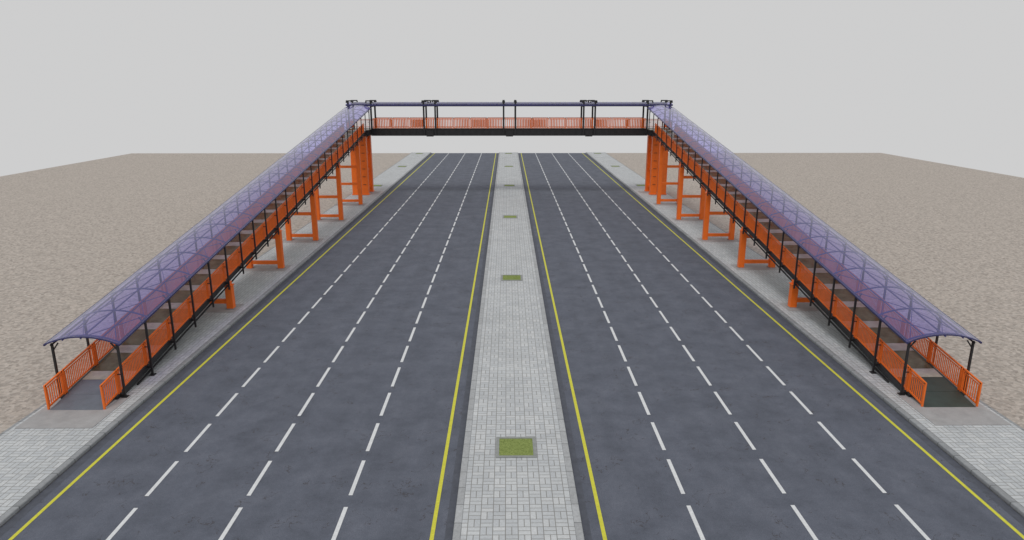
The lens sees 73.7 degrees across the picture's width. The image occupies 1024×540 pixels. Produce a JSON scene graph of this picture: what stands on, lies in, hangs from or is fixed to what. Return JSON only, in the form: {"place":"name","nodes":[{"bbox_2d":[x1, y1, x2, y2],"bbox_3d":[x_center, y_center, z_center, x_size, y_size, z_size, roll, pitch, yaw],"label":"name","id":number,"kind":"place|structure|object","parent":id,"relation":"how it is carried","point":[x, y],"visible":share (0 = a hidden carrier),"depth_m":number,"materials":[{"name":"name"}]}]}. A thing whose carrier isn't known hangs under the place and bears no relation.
{"place":"outdoors","nodes":[
{"label":"outdoors","id":0,"kind":"place"},
{"bbox_2d":[0,152,430,526],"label":"sidewalk","id":1,"kind":"structure","parent":0,"point":[34,463],"depth_m":32.56,"materials":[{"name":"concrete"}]},
{"bbox_2d":[0,153,1023,539],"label":"road","id":2,"kind":"structure","parent":0,"point":[322,393],"depth_m":29.74,"materials":[{"name":"grey asphalt"}]},
{"bbox_2d":[452,152,584,539],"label":"median strip","id":3,"kind":"object","parent":2,"relation":"on","point":[514,390],"visible":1,"depth_m":29.71,"materials":[{"name":"concrete"}]},
{"bbox_2d":[503,215,516,217],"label":"grass bed","id":4,"kind":"object","parent":3,"relation":"on","point":[509,216],"visible":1,"depth_m":73.58,"materials":[{"name":"green plant"}]},
{"bbox_2d":[501,275,521,280],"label":"grass bed","id":5,"kind":"object","parent":3,"relation":"on","point":[511,277],"visible":1,"depth_m":49.79,"materials":[{"name":"green plant"}]},
{"bbox_2d":[496,437,536,457],"bbox_3d":[0.157,6.845,26.406,1.540,0.041,1.540,0,15,0],"label":"grass bed","id":6,"kind":"object","parent":3,"relation":"on","point":[515,447],"visible":1,"depth_m":26.37,"materials":[{"name":"green plant"}]},
{"bbox_2d":[0,153,1023,525],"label":"ground","id":7,"kind":"structure","parent":0,"point":[76,239],"depth_m":66.26,"materials":[{"name":"soil"}]},
{"bbox_2d":[15,100,1010,428],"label":"pedestrian footbridge","id":8,"kind":"object","parent":7,"relation":"on","point":[97,390],"visible":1,"depth_m":43.34,"materials":[{"name":"orange paint"}]},
{"bbox_2d":[0,0,1023,177],"label":"sky","id":9,"kind":"structure","parent":0,"point":[938,81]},
{"bbox_2d":[586,152,1023,516],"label":"sidewalk","id":10,"kind":"structure","parent":0,"point":[990,457],"depth_m":34.20,"materials":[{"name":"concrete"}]}
]}

